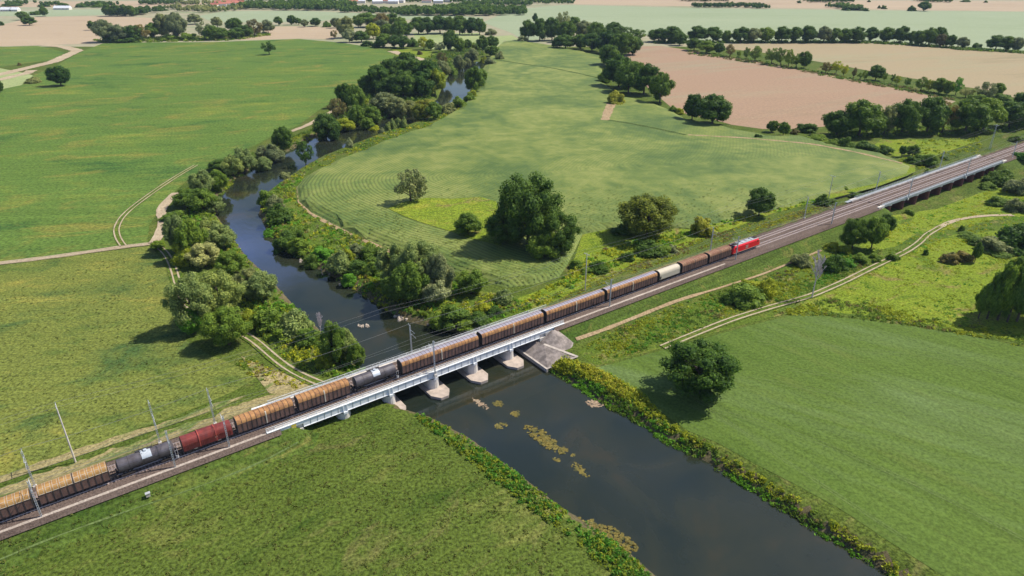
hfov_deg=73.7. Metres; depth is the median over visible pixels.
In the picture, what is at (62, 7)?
house
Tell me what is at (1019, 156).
bush
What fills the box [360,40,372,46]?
bush
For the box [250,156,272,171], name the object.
willow tree
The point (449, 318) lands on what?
bush
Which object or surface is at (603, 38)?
tree
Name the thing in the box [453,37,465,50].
tree
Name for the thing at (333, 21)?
tree
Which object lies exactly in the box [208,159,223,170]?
tree
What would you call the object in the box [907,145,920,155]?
tree
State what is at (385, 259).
willow tree
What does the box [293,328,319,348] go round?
bush
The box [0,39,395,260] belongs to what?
clover field
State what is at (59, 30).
stubble field
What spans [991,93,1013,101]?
bush
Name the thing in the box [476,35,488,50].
tree
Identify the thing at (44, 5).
bush
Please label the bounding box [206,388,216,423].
catenary mast
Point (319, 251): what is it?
bush
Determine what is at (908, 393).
tramline
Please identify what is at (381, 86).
tree
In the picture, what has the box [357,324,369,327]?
river stones
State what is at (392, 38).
tree
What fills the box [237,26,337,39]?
stubble field
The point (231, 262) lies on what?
willow tree
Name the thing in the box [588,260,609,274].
bush
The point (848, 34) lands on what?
tree
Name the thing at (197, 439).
coil wagon
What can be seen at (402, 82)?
tree
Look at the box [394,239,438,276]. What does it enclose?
tree
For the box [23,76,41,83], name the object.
bush
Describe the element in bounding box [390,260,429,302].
willow tree
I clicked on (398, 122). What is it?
bush
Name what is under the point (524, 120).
field
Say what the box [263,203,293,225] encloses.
bush
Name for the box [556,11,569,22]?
thin tree
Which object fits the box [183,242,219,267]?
willow tree
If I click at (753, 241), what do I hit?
electric locomotive
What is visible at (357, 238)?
riverside scrub
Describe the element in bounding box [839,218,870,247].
tree
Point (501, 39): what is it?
pale meadow
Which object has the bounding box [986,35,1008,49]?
tree
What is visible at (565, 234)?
tree
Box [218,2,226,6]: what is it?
house
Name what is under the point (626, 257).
bush
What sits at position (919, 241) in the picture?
farm track
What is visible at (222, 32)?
tree
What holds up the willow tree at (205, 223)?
on the ground at (324, 524)
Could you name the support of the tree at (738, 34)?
on the ground at (324, 524)
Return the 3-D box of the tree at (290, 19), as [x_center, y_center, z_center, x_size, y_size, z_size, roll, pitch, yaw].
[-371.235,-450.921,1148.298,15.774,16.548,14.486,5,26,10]
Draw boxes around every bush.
[0,2,22,6]
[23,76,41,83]
[29,10,40,14]
[37,3,50,6]
[56,2,68,5]
[75,3,89,7]
[90,3,102,7]
[100,36,118,42]
[112,36,143,42]
[156,210,188,221]
[157,5,168,10]
[158,34,178,40]
[170,242,191,266]
[179,32,200,39]
[241,308,259,328]
[248,307,282,334]
[256,190,275,206]
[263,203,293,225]
[263,228,273,237]
[263,322,292,344]
[266,194,285,210]
[271,229,293,253]
[274,308,314,338]
[279,172,290,179]
[286,237,310,255]
[288,225,305,239]
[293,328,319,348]
[303,254,320,269]
[310,245,334,260]
[314,347,335,369]
[322,21,331,26]
[324,249,350,274]
[341,273,356,286]
[344,249,355,260]
[344,260,367,274]
[345,137,353,147]
[349,243,363,259]
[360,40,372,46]
[360,242,380,261]
[360,261,381,276]
[367,125,378,130]
[371,41,380,47]
[384,122,391,131]
[390,118,396,129]
[395,117,401,127]
[400,117,407,127]
[406,37,419,46]
[428,311,446,331]
[440,304,470,329]
[441,103,456,113]
[449,63,457,75]
[452,96,466,107]
[454,318,477,332]
[463,93,475,101]
[467,311,490,329]
[473,301,490,313]
[483,57,495,65]
[485,28,496,34]
[486,305,502,317]
[493,288,513,305]
[494,51,504,58]
[517,36,527,41]
[569,259,582,268]
[580,266,593,275]
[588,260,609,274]
[597,73,610,83]
[607,90,625,104]
[609,224,632,236]
[618,251,634,261]
[633,239,663,257]
[654,243,671,256]
[668,105,677,112]
[669,244,678,252]
[675,108,684,114]
[690,216,716,236]
[721,291,747,308]
[726,282,767,309]
[741,279,759,286]
[756,278,777,299]
[789,253,812,268]
[790,128,800,134]
[795,123,818,133]
[807,134,828,142]
[813,194,831,206]
[820,254,849,273]
[823,242,838,251]
[825,138,839,145]
[829,198,837,204]
[837,136,851,147]
[838,244,853,254]
[841,4,854,10]
[844,191,863,197]
[844,258,856,267]
[849,143,857,148]
[852,252,871,265]
[853,4,864,10]
[855,140,878,151]
[868,253,883,262]
[875,144,895,155]
[886,252,900,260]
[902,209,914,215]
[903,156,922,164]
[907,5,916,10]
[915,154,938,166]
[923,249,928,255]
[939,253,959,264]
[955,231,981,238]
[956,250,974,262]
[958,225,964,231]
[965,94,986,102]
[966,236,981,245]
[972,43,982,47]
[975,235,1012,253]
[979,181,998,190]
[980,169,1015,186]
[983,246,1013,258]
[985,195,1007,206]
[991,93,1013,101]
[995,223,1023,255]
[1001,177,1023,195]
[1003,197,1023,212]
[1008,136,1023,142]
[1014,152,1023,159]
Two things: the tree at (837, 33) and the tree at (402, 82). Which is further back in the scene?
the tree at (837, 33)
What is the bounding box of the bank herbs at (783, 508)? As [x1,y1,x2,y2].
[548,369,898,575]
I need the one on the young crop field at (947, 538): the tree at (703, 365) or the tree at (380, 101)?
the tree at (703, 365)
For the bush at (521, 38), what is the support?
on the pale meadow at (501, 39)
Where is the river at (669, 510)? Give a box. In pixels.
[217,62,887,575]
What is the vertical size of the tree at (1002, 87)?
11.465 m
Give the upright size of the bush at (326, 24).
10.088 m
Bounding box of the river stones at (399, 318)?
[393,312,407,321]
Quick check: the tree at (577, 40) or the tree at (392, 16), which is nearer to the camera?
the tree at (577, 40)
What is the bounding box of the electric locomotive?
[729,235,759,254]
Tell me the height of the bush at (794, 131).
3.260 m
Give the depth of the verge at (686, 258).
250.14 m
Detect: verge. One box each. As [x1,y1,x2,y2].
[0,394,291,497]
[241,356,313,394]
[542,203,844,308]
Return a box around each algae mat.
[492,400,503,406]
[494,422,507,428]
[510,410,519,416]
[523,425,565,454]
[571,462,589,476]
[578,517,638,553]
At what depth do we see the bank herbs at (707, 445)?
145.86 m
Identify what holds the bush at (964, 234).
on the ground at (324, 524)
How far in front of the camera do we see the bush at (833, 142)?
411.50 m
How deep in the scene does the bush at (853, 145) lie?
403.45 m
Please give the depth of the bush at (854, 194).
327.80 m
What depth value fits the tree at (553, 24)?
922.25 m
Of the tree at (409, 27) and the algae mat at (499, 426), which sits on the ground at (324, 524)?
the tree at (409, 27)
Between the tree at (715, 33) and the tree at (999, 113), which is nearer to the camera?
the tree at (999, 113)
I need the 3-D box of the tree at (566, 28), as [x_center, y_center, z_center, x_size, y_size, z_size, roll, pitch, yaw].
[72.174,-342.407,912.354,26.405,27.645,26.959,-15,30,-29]
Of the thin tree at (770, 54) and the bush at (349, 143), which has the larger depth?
the thin tree at (770, 54)
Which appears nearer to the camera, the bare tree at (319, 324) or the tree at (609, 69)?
the bare tree at (319, 324)
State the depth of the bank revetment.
197.91 m
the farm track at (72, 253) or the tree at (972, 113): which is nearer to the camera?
the farm track at (72, 253)
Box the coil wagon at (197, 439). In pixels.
[179,420,235,452]
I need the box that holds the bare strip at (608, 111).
[601,103,615,119]
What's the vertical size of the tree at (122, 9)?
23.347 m
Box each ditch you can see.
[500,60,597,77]
[607,120,686,134]
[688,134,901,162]
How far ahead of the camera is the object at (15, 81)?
635.87 m
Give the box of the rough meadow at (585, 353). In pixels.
[578,194,1023,365]
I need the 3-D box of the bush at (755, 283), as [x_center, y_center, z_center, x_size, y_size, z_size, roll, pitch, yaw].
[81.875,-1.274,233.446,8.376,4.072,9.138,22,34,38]
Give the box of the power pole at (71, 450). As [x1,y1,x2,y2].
[55,403,76,462]
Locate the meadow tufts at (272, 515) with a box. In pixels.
[0,417,583,575]
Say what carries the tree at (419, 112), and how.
on the ground at (324, 524)
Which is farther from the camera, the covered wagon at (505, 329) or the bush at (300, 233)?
the bush at (300, 233)
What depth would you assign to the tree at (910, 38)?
892.07 m
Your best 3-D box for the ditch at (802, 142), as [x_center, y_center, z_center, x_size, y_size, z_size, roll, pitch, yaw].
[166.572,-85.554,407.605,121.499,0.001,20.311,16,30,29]
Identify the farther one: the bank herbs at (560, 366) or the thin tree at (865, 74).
the thin tree at (865, 74)
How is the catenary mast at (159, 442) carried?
on the verge at (125, 449)
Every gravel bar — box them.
[473,399,488,409]
[585,400,603,407]
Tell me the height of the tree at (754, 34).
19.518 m
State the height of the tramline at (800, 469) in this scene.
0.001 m
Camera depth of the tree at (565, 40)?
838.65 m
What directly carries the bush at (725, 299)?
on the rough meadow at (585, 353)
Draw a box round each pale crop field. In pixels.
[200,11,482,21]
[485,5,1023,50]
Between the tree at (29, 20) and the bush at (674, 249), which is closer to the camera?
the bush at (674, 249)
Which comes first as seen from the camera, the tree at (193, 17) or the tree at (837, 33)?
the tree at (837, 33)
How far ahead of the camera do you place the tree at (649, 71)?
555.65 m
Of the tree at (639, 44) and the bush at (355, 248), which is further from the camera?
the tree at (639, 44)
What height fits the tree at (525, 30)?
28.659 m
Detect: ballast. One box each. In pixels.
[0,260,726,539]
[720,142,1023,266]
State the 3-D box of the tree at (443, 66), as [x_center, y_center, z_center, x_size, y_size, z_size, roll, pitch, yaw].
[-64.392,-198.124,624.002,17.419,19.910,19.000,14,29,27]
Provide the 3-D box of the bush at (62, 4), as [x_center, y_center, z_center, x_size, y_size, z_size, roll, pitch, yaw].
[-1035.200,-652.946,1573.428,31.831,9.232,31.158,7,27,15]
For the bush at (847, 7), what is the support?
on the pale crop field at (979, 27)
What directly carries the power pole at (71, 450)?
on the verge at (125, 449)
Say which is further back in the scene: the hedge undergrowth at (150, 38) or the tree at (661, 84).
the hedge undergrowth at (150, 38)
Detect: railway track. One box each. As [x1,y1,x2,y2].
[0,148,1023,523]
[32,144,1023,497]
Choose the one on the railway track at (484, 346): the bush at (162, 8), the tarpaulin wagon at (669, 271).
the tarpaulin wagon at (669, 271)
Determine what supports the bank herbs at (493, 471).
on the ground at (324, 524)
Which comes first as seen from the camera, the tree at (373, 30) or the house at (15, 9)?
the tree at (373, 30)
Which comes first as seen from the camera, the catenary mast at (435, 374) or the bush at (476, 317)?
the catenary mast at (435, 374)
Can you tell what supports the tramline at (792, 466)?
on the young crop field at (947, 538)
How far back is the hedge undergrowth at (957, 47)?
901.62 m
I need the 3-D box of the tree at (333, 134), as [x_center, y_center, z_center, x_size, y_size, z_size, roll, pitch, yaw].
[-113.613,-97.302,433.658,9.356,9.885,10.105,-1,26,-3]
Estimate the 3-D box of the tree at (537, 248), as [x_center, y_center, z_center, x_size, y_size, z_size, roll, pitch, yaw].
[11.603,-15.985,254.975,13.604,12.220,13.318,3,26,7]
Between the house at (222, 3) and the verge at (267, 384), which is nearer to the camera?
the verge at (267, 384)
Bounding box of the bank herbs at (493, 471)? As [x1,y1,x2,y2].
[414,412,652,575]
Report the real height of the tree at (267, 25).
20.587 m
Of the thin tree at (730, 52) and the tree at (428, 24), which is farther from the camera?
the tree at (428, 24)
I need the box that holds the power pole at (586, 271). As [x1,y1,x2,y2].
[584,253,589,290]
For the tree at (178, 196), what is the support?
on the ground at (324, 524)
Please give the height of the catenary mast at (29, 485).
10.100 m
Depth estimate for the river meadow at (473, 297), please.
271.59 m
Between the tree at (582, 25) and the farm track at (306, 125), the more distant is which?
the tree at (582, 25)
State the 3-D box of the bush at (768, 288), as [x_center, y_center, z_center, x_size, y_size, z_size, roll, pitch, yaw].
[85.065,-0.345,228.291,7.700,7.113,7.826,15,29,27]
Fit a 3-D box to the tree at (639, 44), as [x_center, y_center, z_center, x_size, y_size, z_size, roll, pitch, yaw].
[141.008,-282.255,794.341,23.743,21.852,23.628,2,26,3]
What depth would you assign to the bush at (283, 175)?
352.67 m
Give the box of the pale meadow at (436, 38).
[413,33,479,49]
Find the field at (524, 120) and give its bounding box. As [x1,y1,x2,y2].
[297,41,909,287]
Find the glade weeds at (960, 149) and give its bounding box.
[885,136,982,169]
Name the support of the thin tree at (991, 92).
on the ground at (324, 524)
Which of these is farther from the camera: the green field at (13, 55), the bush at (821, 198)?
the green field at (13, 55)
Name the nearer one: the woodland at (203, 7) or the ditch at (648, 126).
the ditch at (648, 126)
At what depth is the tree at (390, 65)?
579.91 m
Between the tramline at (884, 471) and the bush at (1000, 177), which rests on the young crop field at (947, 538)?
the tramline at (884, 471)
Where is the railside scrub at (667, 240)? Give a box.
[520,199,814,312]
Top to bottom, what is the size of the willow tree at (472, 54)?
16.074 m
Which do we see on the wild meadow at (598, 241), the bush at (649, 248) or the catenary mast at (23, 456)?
the bush at (649, 248)
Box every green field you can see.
[0,10,104,16]
[0,46,63,66]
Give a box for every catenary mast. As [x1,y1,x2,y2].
[21,449,36,487]
[26,479,41,516]
[148,402,161,443]
[165,431,175,466]
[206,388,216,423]
[220,414,229,446]
[408,323,414,352]
[429,341,436,377]
[605,279,611,305]
[709,227,717,250]
[731,236,739,259]
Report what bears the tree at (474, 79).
on the ground at (324, 524)
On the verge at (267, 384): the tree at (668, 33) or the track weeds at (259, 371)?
the track weeds at (259, 371)
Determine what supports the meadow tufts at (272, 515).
on the ground at (324, 524)
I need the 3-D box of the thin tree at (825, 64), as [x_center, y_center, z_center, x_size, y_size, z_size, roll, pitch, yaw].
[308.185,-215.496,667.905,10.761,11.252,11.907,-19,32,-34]
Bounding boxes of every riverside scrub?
[180,208,365,377]
[185,127,315,195]
[261,161,521,324]
[319,86,481,166]
[328,42,484,126]
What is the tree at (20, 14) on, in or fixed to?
on the ground at (324, 524)
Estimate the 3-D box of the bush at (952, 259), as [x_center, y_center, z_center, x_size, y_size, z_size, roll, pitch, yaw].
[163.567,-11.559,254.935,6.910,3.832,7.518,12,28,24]
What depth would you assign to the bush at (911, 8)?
1443.06 m
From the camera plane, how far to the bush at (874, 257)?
254.88 m
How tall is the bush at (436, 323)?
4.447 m
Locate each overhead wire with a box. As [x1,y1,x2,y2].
[0,140,1023,494]
[1,129,1019,455]
[1,137,1017,476]
[1,140,1021,492]
[2,143,1008,488]
[2,149,984,481]
[6,122,1005,417]
[8,123,1008,422]
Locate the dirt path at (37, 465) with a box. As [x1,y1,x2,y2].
[0,396,243,482]
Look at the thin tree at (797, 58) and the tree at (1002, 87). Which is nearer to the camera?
the tree at (1002, 87)
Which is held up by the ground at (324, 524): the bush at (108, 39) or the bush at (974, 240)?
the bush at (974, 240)
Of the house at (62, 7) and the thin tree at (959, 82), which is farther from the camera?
the house at (62, 7)
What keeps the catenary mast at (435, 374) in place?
on the railway bridge at (467, 367)
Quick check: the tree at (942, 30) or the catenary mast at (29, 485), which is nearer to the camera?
the catenary mast at (29, 485)
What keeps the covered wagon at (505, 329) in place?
on the railway track at (484, 346)
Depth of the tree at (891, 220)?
276.80 m
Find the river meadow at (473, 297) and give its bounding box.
[276,161,527,322]
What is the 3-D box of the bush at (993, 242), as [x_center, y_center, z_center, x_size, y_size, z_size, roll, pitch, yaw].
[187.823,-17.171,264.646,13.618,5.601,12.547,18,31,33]
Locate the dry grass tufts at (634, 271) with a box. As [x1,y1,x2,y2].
[560,203,843,299]
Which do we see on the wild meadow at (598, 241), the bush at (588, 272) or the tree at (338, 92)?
the bush at (588, 272)
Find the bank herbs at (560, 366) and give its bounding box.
[550,355,639,400]
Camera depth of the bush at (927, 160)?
374.87 m
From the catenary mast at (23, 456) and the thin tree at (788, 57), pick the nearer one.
the catenary mast at (23, 456)
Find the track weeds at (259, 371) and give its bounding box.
[235,358,309,388]
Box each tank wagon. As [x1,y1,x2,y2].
[112,441,180,476]
[350,363,399,391]
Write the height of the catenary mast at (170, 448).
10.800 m
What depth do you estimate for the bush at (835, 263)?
245.65 m
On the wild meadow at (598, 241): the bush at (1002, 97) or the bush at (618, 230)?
the bush at (618, 230)
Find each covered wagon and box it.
[0,488,36,519]
[35,461,113,504]
[233,397,296,432]
[294,378,351,410]
[396,333,479,373]
[476,310,544,344]
[541,289,604,321]
[601,271,657,299]
[677,253,707,272]
[704,245,731,263]
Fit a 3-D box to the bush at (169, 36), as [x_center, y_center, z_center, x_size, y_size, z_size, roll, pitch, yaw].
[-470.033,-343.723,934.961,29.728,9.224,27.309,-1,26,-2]
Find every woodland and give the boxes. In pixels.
[4,0,179,14]
[164,0,243,11]
[230,0,399,12]
[262,0,574,2]
[395,0,532,14]
[689,0,952,7]
[691,1,770,7]
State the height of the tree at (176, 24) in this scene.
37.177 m
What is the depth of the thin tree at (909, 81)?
598.05 m
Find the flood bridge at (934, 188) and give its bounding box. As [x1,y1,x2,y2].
[845,154,1006,210]
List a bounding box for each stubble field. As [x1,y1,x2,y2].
[0,1,205,6]
[0,16,152,45]
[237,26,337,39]
[573,0,1023,10]
[623,46,954,128]
[724,43,1023,96]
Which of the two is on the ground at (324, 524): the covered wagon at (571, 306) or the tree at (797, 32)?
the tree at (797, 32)
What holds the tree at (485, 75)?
on the ground at (324, 524)
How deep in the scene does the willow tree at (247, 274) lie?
226.77 m
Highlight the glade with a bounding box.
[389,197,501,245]
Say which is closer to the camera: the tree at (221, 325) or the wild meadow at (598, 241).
the tree at (221, 325)
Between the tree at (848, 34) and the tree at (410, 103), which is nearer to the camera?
the tree at (410, 103)
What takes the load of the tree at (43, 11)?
on the green field at (67, 12)
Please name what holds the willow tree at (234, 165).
on the ground at (324, 524)
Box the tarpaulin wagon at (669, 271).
[655,263,680,281]
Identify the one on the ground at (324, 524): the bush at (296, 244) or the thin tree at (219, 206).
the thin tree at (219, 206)
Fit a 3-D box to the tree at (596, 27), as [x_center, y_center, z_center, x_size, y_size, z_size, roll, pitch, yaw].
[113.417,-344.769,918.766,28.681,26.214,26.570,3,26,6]
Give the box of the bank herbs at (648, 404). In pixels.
[565,359,669,430]
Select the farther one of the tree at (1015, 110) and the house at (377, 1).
the house at (377, 1)
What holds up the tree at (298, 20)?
on the ground at (324, 524)
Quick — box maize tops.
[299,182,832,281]
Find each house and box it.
[0,7,10,10]
[10,7,20,10]
[53,6,71,9]
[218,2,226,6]
[372,0,382,3]
[388,0,398,3]
[422,0,431,2]
[433,0,442,2]
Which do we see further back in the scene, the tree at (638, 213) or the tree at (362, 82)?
the tree at (362, 82)
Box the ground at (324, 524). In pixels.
[0,0,1023,575]
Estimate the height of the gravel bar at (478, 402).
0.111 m
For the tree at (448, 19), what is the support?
on the ground at (324, 524)
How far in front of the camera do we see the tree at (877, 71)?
624.94 m
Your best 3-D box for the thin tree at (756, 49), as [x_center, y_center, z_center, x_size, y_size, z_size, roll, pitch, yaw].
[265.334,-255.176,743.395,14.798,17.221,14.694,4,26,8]
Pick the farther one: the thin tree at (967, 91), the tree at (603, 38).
the tree at (603, 38)
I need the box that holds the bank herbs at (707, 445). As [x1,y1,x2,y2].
[668,423,911,575]
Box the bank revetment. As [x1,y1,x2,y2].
[510,314,577,372]
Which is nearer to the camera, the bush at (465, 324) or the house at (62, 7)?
the bush at (465, 324)
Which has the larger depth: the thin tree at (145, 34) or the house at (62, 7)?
the house at (62, 7)
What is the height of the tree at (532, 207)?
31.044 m
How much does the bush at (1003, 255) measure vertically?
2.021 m
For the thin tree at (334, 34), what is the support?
on the ground at (324, 524)
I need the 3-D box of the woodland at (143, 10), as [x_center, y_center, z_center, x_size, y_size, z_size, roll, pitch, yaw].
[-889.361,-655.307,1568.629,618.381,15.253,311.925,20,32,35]
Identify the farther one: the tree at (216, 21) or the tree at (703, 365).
the tree at (216, 21)
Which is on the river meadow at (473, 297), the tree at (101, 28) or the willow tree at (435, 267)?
the willow tree at (435, 267)
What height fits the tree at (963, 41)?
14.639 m
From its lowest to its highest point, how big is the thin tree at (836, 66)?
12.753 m
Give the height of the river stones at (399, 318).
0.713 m
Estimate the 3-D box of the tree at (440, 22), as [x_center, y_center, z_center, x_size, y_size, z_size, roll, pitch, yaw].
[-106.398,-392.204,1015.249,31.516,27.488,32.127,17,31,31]
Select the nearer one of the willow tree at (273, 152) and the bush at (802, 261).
the bush at (802, 261)
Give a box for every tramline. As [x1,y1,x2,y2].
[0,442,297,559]
[662,376,904,539]
[663,374,905,537]
[695,405,1023,537]
[696,408,1022,539]
[789,370,1023,428]
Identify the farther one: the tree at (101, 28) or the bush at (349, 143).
the tree at (101, 28)
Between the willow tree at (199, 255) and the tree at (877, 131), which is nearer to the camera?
the willow tree at (199, 255)
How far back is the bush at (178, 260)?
250.33 m
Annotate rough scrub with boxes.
[773,297,1023,345]
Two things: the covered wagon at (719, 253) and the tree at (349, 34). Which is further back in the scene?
the tree at (349, 34)
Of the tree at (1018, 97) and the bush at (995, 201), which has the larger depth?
the tree at (1018, 97)
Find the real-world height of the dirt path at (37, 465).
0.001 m
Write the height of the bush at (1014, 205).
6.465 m
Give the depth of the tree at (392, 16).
1116.23 m
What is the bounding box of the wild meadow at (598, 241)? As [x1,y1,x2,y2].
[517,140,976,311]
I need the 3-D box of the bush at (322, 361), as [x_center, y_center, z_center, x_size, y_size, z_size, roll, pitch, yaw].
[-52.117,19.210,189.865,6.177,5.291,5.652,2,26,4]
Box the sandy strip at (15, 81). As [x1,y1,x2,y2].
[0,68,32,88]
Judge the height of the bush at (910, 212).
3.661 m
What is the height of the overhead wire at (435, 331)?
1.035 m
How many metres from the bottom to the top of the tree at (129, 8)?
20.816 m
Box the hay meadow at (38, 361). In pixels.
[0,246,256,475]
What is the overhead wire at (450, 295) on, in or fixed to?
attached to the power pole at (71, 450)
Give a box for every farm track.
[0,44,83,75]
[0,70,36,80]
[0,242,151,264]
[112,165,197,245]
[149,192,177,243]
[149,245,328,385]
[291,108,335,131]
[388,51,423,59]
[576,250,821,339]
[660,226,943,348]
[938,214,1013,226]
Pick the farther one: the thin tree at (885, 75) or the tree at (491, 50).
the tree at (491, 50)
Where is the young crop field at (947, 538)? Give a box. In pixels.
[596,316,1023,575]
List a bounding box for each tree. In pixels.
[14,11,28,18]
[20,16,37,24]
[39,6,48,15]
[44,65,70,85]
[86,20,92,28]
[90,19,113,38]
[101,4,109,12]
[107,24,127,39]
[108,4,119,14]
[118,4,127,14]
[123,25,141,38]
[126,5,135,15]
[135,24,149,37]
[144,22,162,36]
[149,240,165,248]
[152,13,169,34]
[160,214,181,246]
[160,272,213,326]
[164,12,187,35]
[171,188,197,206]
[173,218,208,248]
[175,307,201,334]
[182,188,217,210]
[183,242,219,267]
[186,13,203,23]
[187,168,214,190]
[195,21,208,38]
[197,305,252,346]
[198,216,219,230]
[199,268,246,312]
[202,25,218,38]
[205,223,237,247]
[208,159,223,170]
[208,196,226,214]
[210,16,222,26]
[210,169,228,190]
[214,250,246,274]
[215,28,230,37]
[220,153,244,175]
[224,17,242,28]
[228,27,245,37]
[229,147,256,172]
[231,267,255,283]
[237,25,253,36]
[240,270,277,299]
[245,19,262,35]
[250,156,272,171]
[254,143,285,161]
[260,41,275,54]
[261,19,275,32]
[271,126,292,150]
[273,16,282,24]
[286,15,295,24]
[295,18,300,24]
[295,141,313,165]
[300,19,308,25]
[310,18,320,25]
[311,113,340,138]
[316,312,322,330]
[317,320,345,363]
[326,128,339,140]
[327,98,346,116]
[330,18,338,27]
[330,30,336,38]
[333,83,349,104]
[333,327,356,358]
[336,16,353,34]
[336,118,355,130]
[341,28,355,41]
[343,83,365,107]
[345,340,365,365]
[347,104,364,126]
[352,15,362,26]
[353,30,370,41]
[354,12,375,24]
[357,75,374,92]
[361,117,375,128]
[363,106,381,122]
[365,23,380,38]
[366,64,389,89]
[369,92,396,112]
[373,13,388,21]
[373,19,388,26]
[374,243,400,281]
[375,33,389,46]
[375,78,390,92]
[380,24,390,35]
[380,58,401,76]
[380,276,402,301]
[386,12,397,24]
[387,34,398,47]
[387,69,415,95]
[387,97,406,117]
[389,20,405,36]
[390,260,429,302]
[393,51,419,67]
[393,169,427,200]
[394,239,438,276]
[395,16,406,22]
[396,35,411,48]
[396,58,419,74]
[402,23,412,35]
[405,100,415,116]
[409,17,423,33]
[410,104,428,120]
[411,71,435,95]
[412,59,441,79]
[415,99,434,105]
[418,36,426,47]
[420,17,434,33]
[421,278,451,302]
[423,252,455,289]
[425,39,434,48]
[425,101,441,118]
[426,68,445,94]
[432,15,446,33]
[434,42,445,49]
[436,52,447,61]
[436,60,451,74]
[437,265,451,290]
[442,29,458,49]
[443,16,454,30]
[449,15,467,34]
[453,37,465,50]
[453,55,466,69]
[453,212,482,234]
[456,268,488,294]
[464,17,477,33]
[464,39,471,47]
[464,48,478,60]
[464,58,471,66]
[464,66,485,90]
[473,18,485,34]
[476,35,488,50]
[480,68,487,79]
[483,209,526,244]
[484,45,499,55]
[487,35,498,45]
[495,171,564,243]
[519,19,535,39]
[525,230,559,259]
[531,18,548,40]
[532,13,537,20]
[536,211,582,252]
[544,17,559,39]
[551,37,561,46]
[555,34,575,47]
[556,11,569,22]
[556,21,576,36]
[569,17,579,34]
[572,34,585,48]
[575,20,590,34]
[581,32,598,50]
[586,21,606,34]
[595,30,615,49]
[599,44,620,64]
[601,54,630,87]
[605,22,624,33]
[609,32,637,55]
[614,61,643,92]
[616,193,679,236]
[618,27,635,34]
[630,36,643,54]
[632,63,659,93]
[634,29,646,38]
[647,28,665,40]
[648,72,676,102]
[658,337,742,402]
[660,26,683,42]
[672,33,687,44]
[682,93,701,119]
[686,25,709,38]
[687,38,702,48]
[693,93,732,123]
[696,40,715,51]
[707,26,722,40]
[714,43,724,52]
[721,30,731,40]
[726,44,734,56]
[731,26,749,41]
[743,47,750,56]
[745,186,776,215]
[747,28,761,42]
[749,46,761,60]
[758,27,774,41]
[764,48,779,62]
[766,120,779,131]
[774,26,792,40]
[775,48,786,64]
[777,121,790,134]
[783,49,794,65]
[790,26,803,41]
[791,53,801,65]
[799,51,812,67]
[801,25,818,40]
[811,250,826,297]
[816,26,832,41]
[820,62,832,71]
[821,110,853,134]
[830,28,842,40]
[831,61,842,73]
[839,28,853,42]
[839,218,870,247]
[841,65,848,75]
[845,98,885,135]
[852,26,867,40]
[852,67,856,76]
[862,70,867,78]
[865,27,879,39]
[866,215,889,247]
[868,64,886,79]
[871,113,890,134]
[879,27,896,41]
[881,105,899,133]
[882,72,887,79]
[882,214,897,230]
[889,98,922,131]
[893,25,909,41]
[893,75,901,84]
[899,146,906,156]
[905,77,911,84]
[907,31,916,41]
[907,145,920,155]
[912,30,925,43]
[915,77,928,90]
[917,1,931,10]
[917,96,952,131]
[922,27,938,43]
[925,79,933,90]
[932,78,947,92]
[934,26,948,43]
[936,33,947,45]
[941,100,960,132]
[943,80,954,93]
[944,34,957,45]
[947,98,992,131]
[953,77,964,94]
[955,37,969,46]
[959,87,975,97]
[972,241,983,261]
[975,81,997,96]
[975,285,991,318]
[978,97,1007,130]
[985,270,1007,318]
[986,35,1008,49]
[992,83,1006,96]
[995,262,1019,320]
[1001,101,1023,126]
[1002,266,1023,322]
[1003,36,1014,50]
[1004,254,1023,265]
[1009,37,1023,49]
[1013,92,1023,102]
[1013,263,1023,321]
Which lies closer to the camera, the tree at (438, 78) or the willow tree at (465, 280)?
the willow tree at (465, 280)
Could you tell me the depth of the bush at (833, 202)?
317.28 m
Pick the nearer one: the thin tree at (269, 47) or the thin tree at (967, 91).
the thin tree at (967, 91)
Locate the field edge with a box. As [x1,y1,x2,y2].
[296,188,389,252]
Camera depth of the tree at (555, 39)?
846.54 m
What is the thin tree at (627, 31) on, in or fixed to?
on the ground at (324, 524)
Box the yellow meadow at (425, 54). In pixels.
[392,49,448,58]
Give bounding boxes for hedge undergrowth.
[93,31,270,42]
[651,38,1023,53]
[687,50,955,99]
[827,123,1023,137]
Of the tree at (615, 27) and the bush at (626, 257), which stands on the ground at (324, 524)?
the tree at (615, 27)
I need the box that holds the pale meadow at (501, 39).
[494,35,517,46]
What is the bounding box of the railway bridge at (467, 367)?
[251,305,564,433]
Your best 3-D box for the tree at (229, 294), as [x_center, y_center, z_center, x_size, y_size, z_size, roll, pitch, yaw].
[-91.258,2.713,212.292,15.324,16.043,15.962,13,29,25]
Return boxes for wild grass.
[798,230,1023,341]
[858,187,1023,252]
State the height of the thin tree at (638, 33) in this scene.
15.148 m
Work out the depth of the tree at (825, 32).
900.38 m
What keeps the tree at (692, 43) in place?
on the ground at (324, 524)
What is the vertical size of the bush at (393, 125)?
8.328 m
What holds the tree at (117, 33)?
on the ground at (324, 524)
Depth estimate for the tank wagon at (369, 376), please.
172.12 m
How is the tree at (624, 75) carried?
on the ground at (324, 524)
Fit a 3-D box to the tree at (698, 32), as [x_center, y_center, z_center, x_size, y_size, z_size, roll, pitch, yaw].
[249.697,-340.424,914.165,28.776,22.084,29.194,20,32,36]

